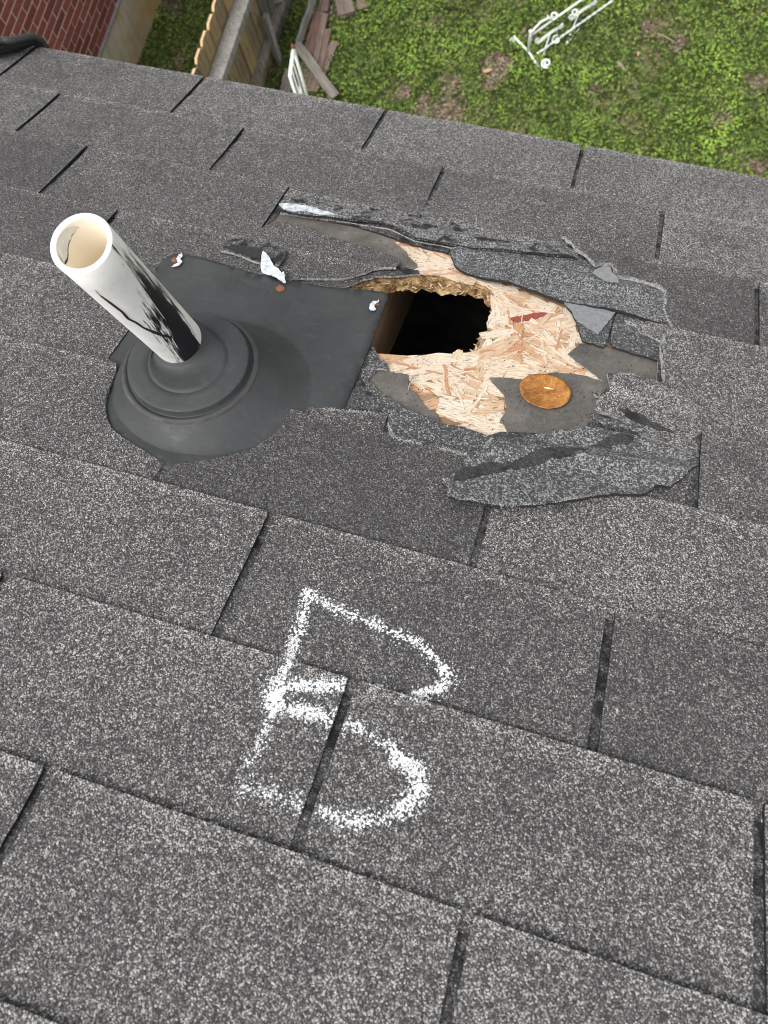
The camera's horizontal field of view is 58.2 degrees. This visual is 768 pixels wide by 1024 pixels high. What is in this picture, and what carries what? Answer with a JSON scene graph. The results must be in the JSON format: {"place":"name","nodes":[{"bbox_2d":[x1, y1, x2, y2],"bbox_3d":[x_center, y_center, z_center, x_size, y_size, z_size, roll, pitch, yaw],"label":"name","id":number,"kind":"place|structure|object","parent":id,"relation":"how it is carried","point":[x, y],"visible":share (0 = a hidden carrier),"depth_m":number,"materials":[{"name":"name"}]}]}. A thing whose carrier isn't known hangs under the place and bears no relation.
{"place":"outdoors","nodes":[
{"label":"outdoors","id":0,"kind":"place"},
{"bbox_2d":[137,0,767,177],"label":"lawn","id":1,"kind":"structure","parent":0,"point":[574,115],"depth_m":6.13,"materials":[{"name":"plant"}]},
{"bbox_2d":[0,0,162,63],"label":"brick house","id":2,"kind":"structure","parent":1,"relation":"on","point":[118,30],"depth_m":5.85,"materials":[{"name":"red brick"}]},
{"bbox_2d":[191,0,292,86],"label":"board fence","id":3,"kind":"object","parent":1,"relation":"on","point":[239,39],"visible":0.48,"depth_m":5.82,"materials":[{"name":"brown wood"}]},
{"bbox_2d":[275,0,282,3],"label":"old board","id":4,"kind":"object","parent":3,"relation":"on","point":[278,1],"visible":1,"depth_m":6.18,"materials":[{"name":"grey wood"}]},
{"bbox_2d":[288,44,307,94],"bbox_3d":[-0.678,-3.455,5.825,0.034,0.945,0.272,5,82,7],"label":"iron railing","id":5,"kind":"object","parent":1,"relation":"on","point":[292,57],"visible":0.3,"depth_m":5.50,"materials":[{"name":"white metal"}]},
{"bbox_2d":[295,61,309,94],"bbox_3d":[-0.749,-3.977,6.361,0.131,0.025,0.384,10,82,7],"label":"old board","id":6,"kind":"object","parent":1,"relation":"on","point":[306,72],"visible":0.47,"depth_m":6.35,"materials":[{"name":"wood"}]},
{"bbox_2d":[280,68,295,91],"bbox_3d":[-0.885,-3.894,6.293,0.109,0.022,0.291,18,99,8],"label":"old board","id":7,"kind":"object","parent":6,"relation":"on","point":[286,85],"visible":0.47,"depth_m":6.28,"materials":[{"name":"grey wood"}]},
{"bbox_2d":[295,0,315,42],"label":"old board","id":8,"kind":"object","parent":1,"relation":"on","point":[306,19],"visible":0.87,"depth_m":6.30,"materials":[{"name":"grey wood"}]},
{"bbox_2d":[305,10,324,56],"bbox_3d":[-0.646,-4.437,6.401,0.112,0.026,0.476,12,84,8],"label":"old board","id":9,"kind":"object","parent":1,"relation":"on","point":[310,44],"visible":0.9,"depth_m":6.39,"materials":[{"name":"brown wood"}]},
{"bbox_2d":[295,41,338,99],"bbox_3d":[-0.615,-3.974,6.218,0.096,0.022,0.593,-36,89,0],"label":"old board","id":10,"kind":"object","parent":1,"relation":"on","point":[319,75],"visible":0.95,"depth_m":6.21,"materials":[{"name":"grey wood"}]},
{"bbox_2d":[306,29,330,92],"bbox_3d":[-0.601,-4.154,6.358,0.124,0.026,0.623,10,85,7],"label":"old board","id":11,"kind":"object","parent":1,"relation":"on","point":[314,84],"visible":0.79,"depth_m":6.34,"materials":[{"name":"wood"}]},
{"bbox_2d":[313,13,328,63],"bbox_3d":[-0.589,-4.349,6.379,0.061,0.050,0.544,10,82,7],"label":"old board","id":12,"kind":"object","parent":11,"relation":"on","point":[324,22],"visible":0.83,"depth_m":6.36,"materials":[{"name":"wood"}]},
{"bbox_2d":[323,40,339,74],"bbox_3d":[-0.513,-4.185,6.366,0.084,0.025,0.373,20,86,9],"label":"old board","id":13,"kind":"object","parent":1,"relation":"on","point":[332,47],"visible":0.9,"depth_m":6.36,"materials":[{"name":"brown wood"}]},
{"bbox_2d":[334,0,355,20],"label":"board","id":14,"kind":"object","parent":1,"relation":"on","point":[345,8],"visible":1,"depth_m":6.39,"materials":[{"name":"wood"}]},
{"bbox_2d":[355,0,367,13],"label":"rotten log","id":15,"kind":"object","parent":1,"relation":"on","point":[359,5],"visible":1,"depth_m":6.40,"materials":[{"name":"wood"}]},
{"bbox_2d":[0,45,767,1023],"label":"house","id":16,"kind":"structure","parent":1,"relation":"on","point":[574,589],"depth_m":0.58,"materials":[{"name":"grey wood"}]},
{"bbox_2d":[0,32,50,55],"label":"cable bundle","id":17,"kind":"object","parent":16,"relation":"attached to","point":[16,43],"visible":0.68,"depth_m":1.12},
{"bbox_2d":[50,213,200,362],"bbox_3d":[-0.195,-0.156,0.778,0.049,0.548,0.049,15,83,8],"label":"vent pipe","id":18,"kind":"object","parent":16,"relation":"on","point":[96,258],"visible":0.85,"depth_m":0.55,"materials":[{"name":"white plastic"}]},
{"bbox_2d":[106,253,387,470],"bbox_3d":[-0.166,-0.180,0.718,0.283,0.065,0.312,15,56,8],"label":"pipe boot","id":19,"kind":"object","parent":16,"relation":"attached to","point":[271,352],"visible":0.83,"depth_m":0.70,"materials":[{"name":"black rubber"}]},
{"bbox_2d":[220,238,285,266],"bbox_3d":[-0.159,-0.318,0.842,0.079,0.005,0.045,15,56,8],"label":"shingle fragment","id":20,"kind":"object","parent":16,"relation":"on","point":[250,249],"visible":1,"depth_m":0.84,"materials":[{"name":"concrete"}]},
{"bbox_2d":[261,251,285,282],"bbox_3d":[-0.130,-0.290,0.820,0.048,0.004,0.049,15,55,8],"label":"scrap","id":21,"kind":"object","parent":20,"relation":"on","point":[268,267],"visible":1,"depth_m":0.82,"materials":[{"name":"white"}]},
{"bbox_2d":[232,587,464,836],"bbox_3d":[-0.024,0.149,0.524,0.154,0.005,0.179,15,56,8],"label":"chalk letter","id":22,"kind":"object","parent":16,"relation":"on","point":[275,696],"visible":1,"depth_m":0.52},
{"bbox_2d":[519,374,570,408],"bbox_3d":[0.170,-0.128,0.732,0.054,0.006,0.051,15,56,8],"label":"metal cap","id":23,"kind":"object","parent":16,"relation":"on","point":[546,391],"visible":1,"depth_m":0.73,"materials":[{"name":"orange metal"}]},
{"bbox_2d":[160,0,767,177],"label":"leaf litter","id":24,"kind":"object","parent":1,"relation":"on","point":[502,61],"visible":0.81,"depth_m":6.19,"materials":[{"name":"brown plant"}]},
{"bbox_2d":[318,0,329,12],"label":"old board","id":25,"kind":"object","parent":24,"relation":"on","point":[324,5],"visible":1,"depth_m":6.42,"materials":[{"name":"wood"}]},
{"bbox_2d":[510,0,612,68],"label":"iron railing","id":26,"kind":"object","parent":1,"relation":"on","point":[552,18],"visible":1,"depth_m":6.06,"materials":[{"name":"white metal"}]},
{"bbox_2d":[617,61,625,72],"bbox_3d":[2.088,-3.899,6.050,0.028,0.026,0.123,-33,79,0],"label":"twig","id":27,"kind":"object","parent":1,"relation":"on","point":[619,63],"visible":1,"depth_m":6.04,"materials":[{"name":"beige wood"}]},
{"bbox_2d":[657,33,676,43],"bbox_3d":[2.482,-4.147,6.046,0.203,0.016,0.024,34,86,10],"label":"twig","id":28,"kind":"object","parent":1,"relation":"on","point":[658,34],"visible":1,"depth_m":6.04,"materials":[{"name":"beige wood"}]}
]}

